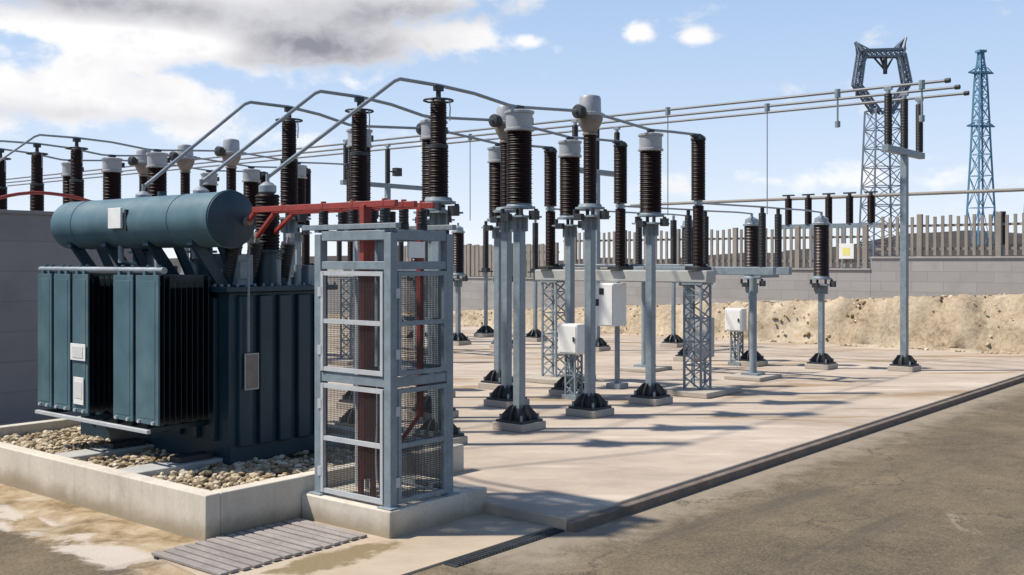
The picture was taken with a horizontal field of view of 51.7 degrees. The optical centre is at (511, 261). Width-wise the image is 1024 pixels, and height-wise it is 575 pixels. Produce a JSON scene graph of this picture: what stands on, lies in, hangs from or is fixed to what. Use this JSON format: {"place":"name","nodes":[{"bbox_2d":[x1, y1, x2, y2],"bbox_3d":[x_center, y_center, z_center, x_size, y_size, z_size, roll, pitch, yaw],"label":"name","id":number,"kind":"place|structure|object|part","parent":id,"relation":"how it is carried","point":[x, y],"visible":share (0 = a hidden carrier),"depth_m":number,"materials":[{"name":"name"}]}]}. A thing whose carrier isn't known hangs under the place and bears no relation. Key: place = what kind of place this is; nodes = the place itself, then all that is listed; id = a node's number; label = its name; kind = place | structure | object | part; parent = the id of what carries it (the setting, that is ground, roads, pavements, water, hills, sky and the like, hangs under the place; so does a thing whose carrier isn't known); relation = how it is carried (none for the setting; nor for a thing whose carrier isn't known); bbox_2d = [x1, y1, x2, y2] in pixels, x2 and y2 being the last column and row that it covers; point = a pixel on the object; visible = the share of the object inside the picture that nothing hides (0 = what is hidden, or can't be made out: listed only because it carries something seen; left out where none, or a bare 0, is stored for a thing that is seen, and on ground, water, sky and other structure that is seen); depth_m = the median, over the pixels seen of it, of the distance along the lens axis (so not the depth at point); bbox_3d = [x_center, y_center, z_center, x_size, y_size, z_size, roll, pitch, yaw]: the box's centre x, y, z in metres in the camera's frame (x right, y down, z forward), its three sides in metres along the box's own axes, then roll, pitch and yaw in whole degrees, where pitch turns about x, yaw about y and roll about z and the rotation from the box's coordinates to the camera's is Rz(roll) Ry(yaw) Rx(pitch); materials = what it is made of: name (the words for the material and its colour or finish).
{"place":"outdoors","nodes":[
{"label":"outdoors","id":0,"kind":"place"},
{"bbox_2d":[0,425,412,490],"bbox_3d":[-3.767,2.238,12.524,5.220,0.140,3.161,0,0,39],"label":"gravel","id":1,"kind":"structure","parent":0,"point":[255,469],"depth_m":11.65,"materials":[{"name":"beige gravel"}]},
{"bbox_2d":[35,174,336,464],"bbox_3d":[-3.983,0.618,12.677,3.680,3.235,2.295,0,0,39],"label":"power transformer","id":2,"kind":"object","parent":1,"relation":"on","point":[208,354],"visible":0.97,"depth_m":11.81,"materials":[{"name":"teal paint"}]},
{"bbox_2d":[248,198,397,478],"bbox_3d":[-2.129,0.733,10.620,2.821,2.634,0.240,0,0,45],"label":"red busbar","id":3,"kind":"object","parent":2,"relation":"attached to","point":[364,207],"visible":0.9,"depth_m":9.95,"materials":[{"name":"red metal"}]},
{"bbox_2d":[255,199,416,369],"bbox_3d":[-1.970,0.733,10.818,0.262,2.634,2.824,0,0,-45],"label":"red busbar","id":4,"kind":"object","parent":2,"relation":"attached to","point":[403,203],"visible":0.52,"depth_m":10.30,"materials":[{"name":"red metal"}]},
{"bbox_2d":[145,101,553,187],"bbox_3d":[-2.093,-1.632,17.577,0.314,1.381,9.427,0,0,37],"label":"tubular conductor","id":5,"kind":"object","parent":2,"relation":"attached to","point":[189,149],"visible":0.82,"depth_m":15.44,"materials":[{"name":"metal"}]},
{"bbox_2d":[273,200,435,440],"bbox_3d":[-1.859,0.638,11.063,0.273,2.444,2.966,0,0,-44],"label":"red busbar","id":6,"kind":"object","parent":2,"relation":"attached to","point":[422,205],"visible":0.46,"depth_m":10.19,"materials":[{"name":"red metal"}]},
{"bbox_2d":[202,90,622,182],"bbox_3d":[-0.829,-1.632,16.545,0.192,1.381,9.415,0,0,38],"label":"tubular conductor","id":7,"kind":"object","parent":2,"relation":"attached to","point":[253,141],"visible":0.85,"depth_m":14.39,"materials":[{"name":"metal"}]},
{"bbox_2d":[268,77,701,177],"bbox_3d":[0.405,-1.632,15.524,0.310,1.381,9.421,0,0,41],"label":"tubular conductor","id":8,"kind":"object","parent":2,"relation":"attached to","point":[328,130],"visible":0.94,"depth_m":13.56,"materials":[{"name":"metal"}]},
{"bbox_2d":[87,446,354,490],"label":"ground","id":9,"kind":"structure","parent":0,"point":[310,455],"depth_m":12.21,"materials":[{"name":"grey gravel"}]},
{"bbox_2d":[55,443,153,460],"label":"bearer beam","id":10,"kind":"structure","parent":9,"relation":"on","point":[85,454],"depth_m":12.06,"materials":[{"name":"grey concrete"}]},
{"bbox_2d":[120,434,352,476],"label":"bearer beam","id":11,"kind":"structure","parent":9,"relation":"on","point":[157,468],"depth_m":11.20,"materials":[{"name":"grey concrete"}]},
{"bbox_2d":[152,513,551,574],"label":"pavement","id":12,"kind":"structure","parent":0,"point":[407,554],"depth_m":9.12,"materials":[{"name":"concrete"}]},
{"bbox_2d":[151,518,366,574],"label":"trench cover","id":13,"kind":"object","parent":12,"relation":"on","point":[227,554],"visible":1,"depth_m":9.15,"materials":[{"name":"concrete"}]},
{"bbox_2d":[302,473,486,538],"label":"plinth","id":14,"kind":"structure","parent":12,"relation":"on","point":[371,518],"depth_m":9.96,"materials":[{"name":"concrete"}]},
{"bbox_2d":[358,369,383,496],"bbox_3d":[-1.265,1.652,10.174,0.218,1.205,0.449,0,0,39],"label":"power cable","id":15,"kind":"object","parent":14,"relation":"on","point":[373,442],"visible":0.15,"depth_m":10.09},
{"bbox_2d":[302,208,459,510],"bbox_3d":[-1.302,0.882,10.293,1.320,2.745,0.930,0,0,39],"label":"cage","id":16,"kind":"object","parent":14,"relation":"on","point":[387,233],"visible":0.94,"depth_m":9.98,"materials":[{"name":"metal"}]},
{"bbox_2d":[406,258,415,340],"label":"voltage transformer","id":17,"kind":"object","parent":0,"point":[413,259],"visible":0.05,"depth_m":31.26,"materials":[{"name":"metal"}]},
{"bbox_2d":[425,324,426,362],"bbox_3d":[-1.589,1.745,19.665,0.420,1.310,0.360,0,0,39],"label":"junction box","id":18,"kind":"object","parent":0,"point":[425,343],"visible":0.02,"depth_m":19.46,"materials":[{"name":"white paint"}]},
{"bbox_2d":[489,276,512,347],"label":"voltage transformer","id":19,"kind":"object","parent":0,"point":[491,345],"visible":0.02,"depth_m":29.19,"materials":[{"name":"concrete"}]},
{"bbox_2d":[0,382,1023,574],"bbox_3d":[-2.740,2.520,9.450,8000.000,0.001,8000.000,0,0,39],"label":"ground","id":20,"kind":"structure","parent":0,"point":[940,492],"depth_m":10.06,"materials":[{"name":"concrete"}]},
{"bbox_2d":[851,37,912,267],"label":"lattice pylon","id":21,"kind":"object","parent":20,"relation":"on","point":[900,57],"visible":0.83,"depth_m":129.81,"materials":[{"name":"metal"}]},
{"bbox_2d":[966,49,995,244],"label":"slim pylon","id":22,"kind":"object","parent":20,"relation":"on","point":[980,78],"visible":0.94,"depth_m":159.55,"materials":[{"name":"blue metal"}]},
{"bbox_2d":[0,318,1023,530],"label":"pavement","id":23,"kind":"structure","parent":0,"point":[561,470],"depth_m":16.31,"materials":[{"name":"concrete"}]},
{"bbox_2d":[0,149,10,209],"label":"surge arrester","id":24,"kind":"object","parent":23,"relation":"on","point":[3,191],"visible":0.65,"depth_m":21.58,"materials":[{"name":"ceramic"}]},
{"bbox_2d":[26,143,47,210],"bbox_3d":[-9.291,0.052,20.639,0.595,4.695,0.590,0,0,39],"label":"surge arrester","id":25,"kind":"object","parent":23,"relation":"on","point":[37,200],"visible":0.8,"depth_m":20.57,"materials":[{"name":"ceramic"}]},
{"bbox_2d":[0,210,132,423],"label":"firewall","id":26,"kind":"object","parent":23,"relation":"on","point":[29,245],"depth_m":15.83,"materials":[{"name":"grey concrete"}]},
{"bbox_2d":[0,191,89,200],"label":"red cable","id":27,"kind":"object","parent":26,"relation":"attached to","point":[42,193],"visible":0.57,"depth_m":17.89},
{"bbox_2d":[61,159,83,203],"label":"voltage transformer","id":28,"kind":"object","parent":23,"relation":"on","point":[66,173],"visible":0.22,"depth_m":22.96,"materials":[{"name":"ceramic"}]},
{"bbox_2d":[65,138,87,201],"bbox_3d":[-8.117,0.052,19.674,0.595,4.695,0.590,0,0,39],"label":"surge arrester","id":29,"kind":"object","parent":23,"relation":"on","point":[76,183],"visible":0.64,"depth_m":19.61,"materials":[{"name":"ceramic"}]},
{"bbox_2d":[101,154,124,199],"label":"voltage transformer","id":30,"kind":"object","parent":23,"relation":"on","point":[112,167],"visible":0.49,"depth_m":21.92,"materials":[{"name":"ceramic"}]},
{"bbox_2d":[128,149,150,191],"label":"current transformer","id":31,"kind":"object","parent":23,"relation":"on","point":[139,163],"visible":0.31,"depth_m":24.34,"materials":[{"name":"metal"}]},
{"bbox_2d":[146,149,169,266],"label":"voltage transformer","id":32,"kind":"object","parent":23,"relation":"on","point":[158,160],"visible":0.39,"depth_m":20.84,"materials":[{"name":"ceramic"}]},
{"bbox_2d":[169,144,199,274],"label":"current transformer","id":33,"kind":"object","parent":23,"relation":"on","point":[185,163],"visible":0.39,"depth_m":23.33,"materials":[{"name":"metal"}]},
{"bbox_2d":[200,170,219,253],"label":"voltage transformer","id":34,"kind":"object","parent":23,"relation":"on","point":[210,184],"visible":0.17,"depth_m":25.71,"materials":[{"name":"metal"}]},
{"bbox_2d":[214,139,246,190],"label":"current transformer","id":35,"kind":"object","parent":23,"relation":"on","point":[228,149],"visible":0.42,"depth_m":22.25,"materials":[{"name":"ceramic"}]},
{"bbox_2d":[0,416,463,540],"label":"containment wall","id":36,"kind":"structure","parent":23,"relation":"on","point":[198,514],"depth_m":10.27,"materials":[{"name":"concrete"}]},
{"bbox_2d":[242,166,261,246],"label":"voltage transformer","id":37,"kind":"object","parent":23,"relation":"on","point":[252,175],"visible":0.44,"depth_m":24.64,"materials":[{"name":"ceramic"}]},
{"bbox_2d":[275,107,310,283],"bbox_3d":[-3.321,0.052,15.729,0.595,4.695,0.590,0,0,39],"label":"surge arrester","id":38,"kind":"object","parent":23,"relation":"on","point":[289,184],"visible":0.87,"depth_m":15.66,"materials":[{"name":"ceramic"}]},
{"bbox_2d":[294,162,311,264],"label":"voltage transformer","id":39,"kind":"object","parent":23,"relation":"on","point":[302,172],"visible":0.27,"depth_m":23.63,"materials":[{"name":"ceramic"}]},
{"bbox_2d":[259,164,352,364],"bbox_3d":[-4.994,0.050,26.104,4.240,4.700,1.300,0,0,39],"label":"disconnector","id":40,"kind":"object","parent":23,"relation":"on","point":[305,248],"visible":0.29,"depth_m":25.19,"materials":[{"name":"metal"}]},
{"bbox_2d":[0,148,262,171],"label":"tubular conductor","id":41,"kind":"object","parent":40,"relation":"attached to","point":[101,160],"visible":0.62,"depth_m":23.07,"materials":[{"name":"metal"}]},
{"bbox_2d":[0,140,276,167],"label":"tubular conductor","id":42,"kind":"object","parent":40,"relation":"attached to","point":[8,141],"visible":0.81,"depth_m":22.16,"materials":[{"name":"metal"}]},
{"bbox_2d":[0,134,345,164],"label":"tubular conductor","id":43,"kind":"object","parent":40,"relation":"attached to","point":[26,142],"visible":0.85,"depth_m":20.53,"materials":[{"name":"metal"}]},
{"bbox_2d":[335,96,378,427],"bbox_3d":[-2.132,0.052,14.751,0.595,4.695,0.590,0,0,39],"label":"surge arrester","id":44,"kind":"object","parent":23,"relation":"on","point":[359,170],"visible":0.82,"depth_m":14.69,"materials":[{"name":"ceramic"}]},
{"bbox_2d":[336,128,378,409],"bbox_3d":[-2.486,0.087,17.217,0.595,4.625,0.590,0,0,39],"label":"voltage transformer","id":45,"kind":"object","parent":23,"relation":"on","point":[370,138],"visible":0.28,"depth_m":17.16,"materials":[{"name":"metal"}]},
{"bbox_2d":[180,273,558,314],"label":"boundary wall","id":46,"kind":"structure","parent":23,"relation":"on","point":[472,293],"depth_m":41.33,"materials":[{"name":"grey concrete"}]},
{"bbox_2d":[404,242,558,276],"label":"palisade fence","id":47,"kind":"object","parent":46,"relation":"on","point":[473,260],"visible":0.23,"depth_m":41.26,"materials":[{"name":"metal"}]},
{"bbox_2d":[340,139,421,210],"bbox_3d":[-3.944,-0.647,33.488,0.550,6.095,3.850,0,0,39],"label":"busbar support","id":48,"kind":"object","parent":23,"relation":"on","point":[387,185],"visible":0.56,"depth_m":33.42,"materials":[{"name":"metal"}]},
{"bbox_2d":[335,224,455,353],"bbox_3d":[-3.158,0.665,28.245,3.706,3.470,1.000,0,0,39],"label":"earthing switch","id":49,"kind":"object","parent":23,"relation":"on","point":[400,251],"visible":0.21,"depth_m":28.52,"materials":[{"name":"metal"}]},
{"bbox_2d":[412,114,455,396],"bbox_3d":[-1.364,-0.095,18.580,0.595,4.990,0.730,0,0,39],"label":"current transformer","id":50,"kind":"object","parent":23,"relation":"on","point":[419,133],"visible":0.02,"depth_m":18.36,"materials":[{"name":"metal"}]},
{"bbox_2d":[412,118,458,419],"bbox_3d":[-1.196,0.087,16.156,0.595,4.625,0.590,0,0,39],"label":"voltage transformer","id":51,"kind":"object","parent":23,"relation":"on","point":[425,139],"visible":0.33,"depth_m":16.07,"materials":[{"name":"metal"}]},
{"bbox_2d":[412,85,467,444],"bbox_3d":[-0.958,0.052,13.785,0.595,4.695,0.590,0,0,39],"label":"surge arrester","id":52,"kind":"object","parent":23,"relation":"on","point":[438,171],"visible":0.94,"depth_m":13.72,"materials":[{"name":"ceramic"}]},
{"bbox_2d":[451,223,470,345],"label":"voltage transformer","id":53,"kind":"object","parent":23,"relation":"on","point":[459,338],"visible":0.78,"depth_m":30.24,"materials":[{"name":"ceramic"}]},
{"bbox_2d":[474,225,493,336],"bbox_3d":[-0.834,0.560,33.649,0.550,3.680,0.550,0,0,39],"label":"post insulator","id":54,"kind":"object","parent":23,"relation":"on","point":[485,330],"visible":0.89,"depth_m":33.59,"materials":[{"name":"metal"}]},
{"bbox_2d":[478,143,512,389],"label":"voltage transformer","id":55,"kind":"object","parent":23,"relation":"on","point":[491,380],"visible":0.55,"depth_m":19.88,"materials":[{"name":"metal"}]},
{"bbox_2d":[444,528,564,567],"bbox_3d":[-0.033,2.600,9.302,0.130,0.200,1.510,0,0,39],"label":"drain channel","id":56,"kind":"object","parent":23,"relation":"in","point":[474,557],"visible":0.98,"depth_m":9.22,"materials":[{"name":"metal"}]},
{"bbox_2d":[484,105,529,407],"bbox_3d":[-0.075,-0.095,17.519,0.595,4.990,0.730,0,0,39],"label":"current transformer","id":57,"kind":"object","parent":23,"relation":"on","point":[501,396],"visible":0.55,"depth_m":17.47,"materials":[{"name":"metal"}]},
{"bbox_2d":[493,105,545,432],"bbox_3d":[0.109,0.087,15.082,0.595,4.625,0.590,0,0,39],"label":"voltage transformer","id":58,"kind":"object","parent":23,"relation":"on","point":[519,416],"visible":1,"depth_m":15.02,"materials":[{"name":"metal"}]},
{"bbox_2d":[525,220,547,341],"bbox_3d":[0.702,0.560,31.738,0.550,3.680,0.550,0,0,39],"label":"post insulator","id":59,"kind":"object","parent":23,"relation":"on","point":[534,335],"visible":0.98,"depth_m":31.67,"materials":[{"name":"metal"}]},
{"bbox_2d":[549,136,583,396],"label":"voltage transformer","id":60,"kind":"object","parent":23,"relation":"on","point":[569,156],"visible":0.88,"depth_m":18.80,"materials":[{"name":"metal"}]},
{"bbox_2d":[558,323,583,399],"bbox_3d":[1.057,1.745,18.395,0.420,1.310,0.360,0,0,39],"label":"junction box","id":61,"kind":"object","parent":23,"relation":"on","point":[571,339],"visible":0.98,"depth_m":18.31,"materials":[{"name":"white paint"}]},
{"bbox_2d":[559,325,575,352],"bbox_3d":[0.950,1.350,18.273,0.360,0.460,0.030,0,0,39],"label":"door","id":62,"kind":"structure","parent":61,"relation":"in","point":[567,334],"depth_m":18.27,"materials":[{"name":"white paint"}]},
{"bbox_2d":[566,94,613,418],"bbox_3d":[1.230,-0.095,16.446,0.595,4.990,0.730,0,0,39],"label":"current transformer","id":63,"kind":"object","parent":23,"relation":"on","point":[589,402],"visible":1,"depth_m":16.38,"materials":[{"name":"metal"}]},
{"bbox_2d":[572,119,619,351],"bbox_3d":[2.273,-0.647,28.374,0.550,6.095,2.310,0,0,39],"label":"busbar support","id":64,"kind":"object","parent":23,"relation":"on","point":[601,344],"visible":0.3,"depth_m":28.31,"materials":[{"name":"metal"}]},
{"bbox_2d":[596,282,627,389],"bbox_3d":[1.849,1.395,19.996,0.590,2.010,0.480,0,0,39],"label":"control cabinet","id":65,"kind":"object","parent":23,"relation":"on","point":[610,304],"visible":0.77,"depth_m":19.85,"materials":[{"name":"grey metal"}]},
{"bbox_3d":[1.682,0.820,19.848,0.480,0.760,0.018,0,0,39],"label":"door","id":66,"kind":"part","parent":65,"relation":"part of","materials":[{"name":"white paint"}]},
{"bbox_2d":[525,134,740,398],"bbox_3d":[2.165,0.050,20.215,4.240,4.700,1.300,0,0,39],"label":"disconnector","id":67,"kind":"object","parent":23,"relation":"on","point":[697,272],"visible":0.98,"depth_m":19.81,"materials":[{"name":"metal"}]},
{"bbox_2d":[555,208,684,215],"bbox_3d":[2.536,-1.075,23.354,0.042,0.084,5.420,0,0,40],"label":"conductor","id":68,"kind":"object","parent":67,"relation":"attached to","point":[630,212],"visible":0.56,"depth_m":23.58,"materials":[{"name":"metal"}]},
{"bbox_2d":[625,205,751,213],"bbox_3d":[3.799,-1.075,22.251,0.060,0.084,5.321,0,0,40],"label":"conductor","id":69,"kind":"object","parent":67,"relation":"attached to","point":[692,210],"visible":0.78,"depth_m":22.25,"materials":[{"name":"metal"}]},
{"bbox_2d":[703,202,821,212],"bbox_3d":[5.200,-1.075,21.359,0.121,0.084,5.723,0,0,38],"label":"conductor","id":70,"kind":"object","parent":67,"relation":"attached to","point":[760,207],"visible":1,"depth_m":20.94,"materials":[{"name":"metal"}]},
{"bbox_2d":[628,129,672,405],"bbox_3d":[2.345,0.087,17.801,0.595,4.625,0.590,0,0,39],"label":"voltage transformer","id":71,"kind":"object","parent":23,"relation":"on","point":[650,391],"visible":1,"depth_m":17.74,"materials":[{"name":"metal"}]},
{"bbox_2d":[660,215,682,347],"bbox_3d":[4.532,0.560,29.624,0.550,3.680,0.550,0,0,39],"label":"post insulator","id":72,"kind":"object","parent":23,"relation":"on","point":[673,339],"visible":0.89,"depth_m":29.57,"materials":[{"name":"metal"}]},
{"bbox_2d":[673,220,702,361],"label":"voltage transformer","id":73,"kind":"object","parent":23,"relation":"on","point":[678,356],"visible":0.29,"depth_m":25.37,"materials":[{"name":"ceramic"}]},
{"bbox_2d":[688,317,713,382],"bbox_3d":[3.606,1.738,20.156,0.420,1.325,0.300,0,0,39],"label":"marshalling box","id":74,"kind":"object","parent":23,"relation":"on","point":[705,330],"visible":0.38,"depth_m":20.02,"materials":[{"name":"grey paint"}]},
{"bbox_2d":[618,207,791,381],"bbox_3d":[4.001,0.665,22.357,3.706,3.470,1.000,0,0,39],"label":"earthing switch","id":75,"kind":"object","parent":23,"relation":"on","point":[761,270],"visible":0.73,"depth_m":21.56,"materials":[{"name":"metal"}]},
{"bbox_2d":[559,267,870,307],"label":"boundary wall","id":76,"kind":"structure","parent":23,"relation":"on","point":[853,283],"depth_m":33.45,"materials":[{"name":"white concrete"}]},
{"bbox_2d":[563,225,869,267],"bbox_3d":[6.269,-0.420,35.200,11.400,1.340,0.130,0,0,39],"label":"palisade fence","id":77,"kind":"object","parent":76,"relation":"on","point":[865,237],"visible":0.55,"depth_m":34.22,"materials":[{"name":"metal"}]},
{"bbox_2d":[839,243,853,258],"bbox_3d":[10.105,-0.300,31.913,0.460,0.460,0.016,0,0,39],"label":"warning sign","id":78,"kind":"object","parent":77,"relation":"attached to","point":[846,251],"visible":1,"depth_m":31.90,"materials":[{"name":"white paint"}]},
{"bbox_2d":[725,308,745,365],"bbox_3d":[5.167,1.745,24.337,0.420,1.310,0.360,0,0,39],"label":"junction box","id":79,"kind":"object","parent":23,"relation":"on","point":[735,320],"visible":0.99,"depth_m":24.25,"materials":[{"name":"white paint"}]},
{"bbox_2d":[726,310,739,329],"bbox_3d":[5.065,1.350,24.202,0.360,0.460,0.030,0,0,39],"label":"door","id":80,"kind":"structure","parent":79,"relation":"in","point":[732,316],"depth_m":24.21,"materials":[{"name":"white paint"}]},
{"bbox_2d":[735,213,767,366],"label":"voltage transformer","id":81,"kind":"object","parent":23,"relation":"on","point":[751,240],"visible":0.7,"depth_m":24.15,"materials":[{"name":"ceramic"}]},
{"bbox_2d":[567,376,1023,532],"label":"kerb","id":82,"kind":"structure","parent":23,"relation":"on","point":[601,517],"depth_m":12.60,"materials":[{"name":"grey concrete"}]},
{"bbox_2d":[805,212,837,369],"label":"voltage transformer","id":83,"kind":"object","parent":23,"relation":"on","point":[821,359],"visible":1,"depth_m":23.53,"materials":[{"name":"ceramic"}]},
{"bbox_2d":[782,191,880,267],"bbox_3d":[10.640,0.058,35.477,3.580,4.685,0.250,0,0,39],"label":"support","id":84,"kind":"object","parent":23,"relation":"on","point":[849,223],"visible":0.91,"depth_m":35.36,"materials":[{"name":"metal"}]},
{"bbox_2d":[630,188,1023,205],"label":"busbar","id":85,"kind":"object","parent":84,"relation":"on","point":[883,195],"visible":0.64,"depth_m":36.17,"materials":[{"name":"metal"}]},
{"bbox_2d":[664,188,1019,202],"bbox_3d":[17.529,-2.320,33.306,31.000,0.095,0.100,0,0,39],"label":"busbar","id":86,"kind":"object","parent":84,"relation":"on","point":[860,194],"depth_m":37.43,"materials":[{"name":"metal"}]},
{"bbox_2d":[882,86,924,371],"bbox_3d":[8.606,-0.647,23.165,0.550,6.095,2.310,0,0,39],"label":"busbar support","id":87,"kind":"object","parent":23,"relation":"on","point":[904,361],"visible":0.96,"depth_m":23.10,"materials":[{"name":"metal"}]},
{"bbox_2d":[6,78,950,179],"bbox_3d":[-8.532,-3.700,35.993,45.330,0.104,0.104,0,0,39],"label":"overhead busbar","id":88,"kind":"object","parent":87,"relation":"on","point":[946,80],"visible":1,"depth_m":25.53,"materials":[{"name":"metal"}]},
{"bbox_2d":[665,107,670,212],"bbox_3d":[3.813,-2.440,25.839,0.130,2.640,0.124,0,0,39],"label":"dropper","id":89,"kind":"object","parent":88,"relation":"attached to","point":[667,111],"visible":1,"depth_m":25.83,"materials":[{"name":"metal"}]},
{"bbox_2d":[835,89,840,127],"bbox_3d":[7.126,-3.345,23.113,0.130,0.830,0.124,0,0,39],"label":"dropper","id":90,"kind":"object","parent":88,"relation":"attached to","point":[837,96],"visible":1,"depth_m":23.08,"materials":[{"name":"metal"}]},
{"bbox_2d":[919,80,924,121],"bbox_3d":[8.524,-3.330,21.964,0.130,0.860,0.124,0,0,39],"label":"dropper","id":91,"kind":"object","parent":88,"relation":"attached to","point":[921,87],"visible":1,"depth_m":21.93,"materials":[{"name":"metal"}]},
{"bbox_2d":[6,84,960,182],"bbox_3d":[-7.948,-3.700,36.782,45.230,0.104,0.104,0,0,39],"label":"overhead busbar","id":92,"kind":"object","parent":87,"relation":"on","point":[956,87],"visible":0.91,"depth_m":26.64,"materials":[{"name":"metal"}]},
{"bbox_2d":[468,134,471,220],"bbox_3d":[-1.241,-2.480,31.265,0.130,2.560,0.124,0,0,39],"label":"dropper","id":93,"kind":"object","parent":92,"relation":"attached to","point":[470,174],"visible":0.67,"depth_m":31.26,"materials":[{"name":"metal"}]},
{"bbox_2d":[764,103,769,213],"bbox_3d":[6.096,-2.440,25.230,0.130,2.640,0.124,0,0,39],"label":"dropper","id":94,"kind":"object","parent":92,"relation":"attached to","point":[766,108],"visible":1,"depth_m":25.22,"materials":[{"name":"metal"}]},
{"bbox_2d":[7,91,969,185],"bbox_3d":[-7.364,-3.700,37.571,45.130,0.104,0.104,0,0,39],"label":"overhead busbar","id":95,"kind":"object","parent":87,"relation":"on","point":[965,93],"visible":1,"depth_m":27.96,"materials":[{"name":"metal"}]},
{"bbox_2d":[870,256,1023,297],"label":"boundary wall","id":96,"kind":"structure","parent":23,"relation":"on","point":[958,275],"depth_m":29.98,"materials":[{"name":"white concrete"}]},
{"bbox_2d":[876,212,1023,256],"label":"palisade fence","id":97,"kind":"object","parent":96,"relation":"on","point":[998,248],"visible":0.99,"depth_m":30.00,"materials":[{"name":"metal"}]},
{"bbox_2d":[0,0,1023,260],"label":"sky","id":98,"kind":"structure","parent":0,"point":[151,74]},
{"bbox_2d":[169,230,1023,277],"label":"hill","id":99,"kind":"structure","parent":0,"point":[174,261],"depth_m":166.82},
{"bbox_2d":[328,294,1023,354],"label":"terrain","id":100,"kind":"structure","parent":0,"point":[949,323],"depth_m":29.89,"materials":[{"name":"beige soil"}]},
{"bbox_2d":[406,293,1018,353],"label":"stones","id":101,"kind":"object","parent":100,"relation":"on","point":[807,333],"visible":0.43,"depth_m":31.04,"materials":[{"name":"stone"}]},
{"bbox_2d":[996,211,1005,255],"bbox_3d":[14.785,0.510,31.937,0.292,4.020,0.300,0,0,39],"label":"insulator","id":102,"kind":"object","parent":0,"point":[1003,227],"visible":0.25,"depth_m":31.80,"materials":[{"name":"ceramic"}]}
]}

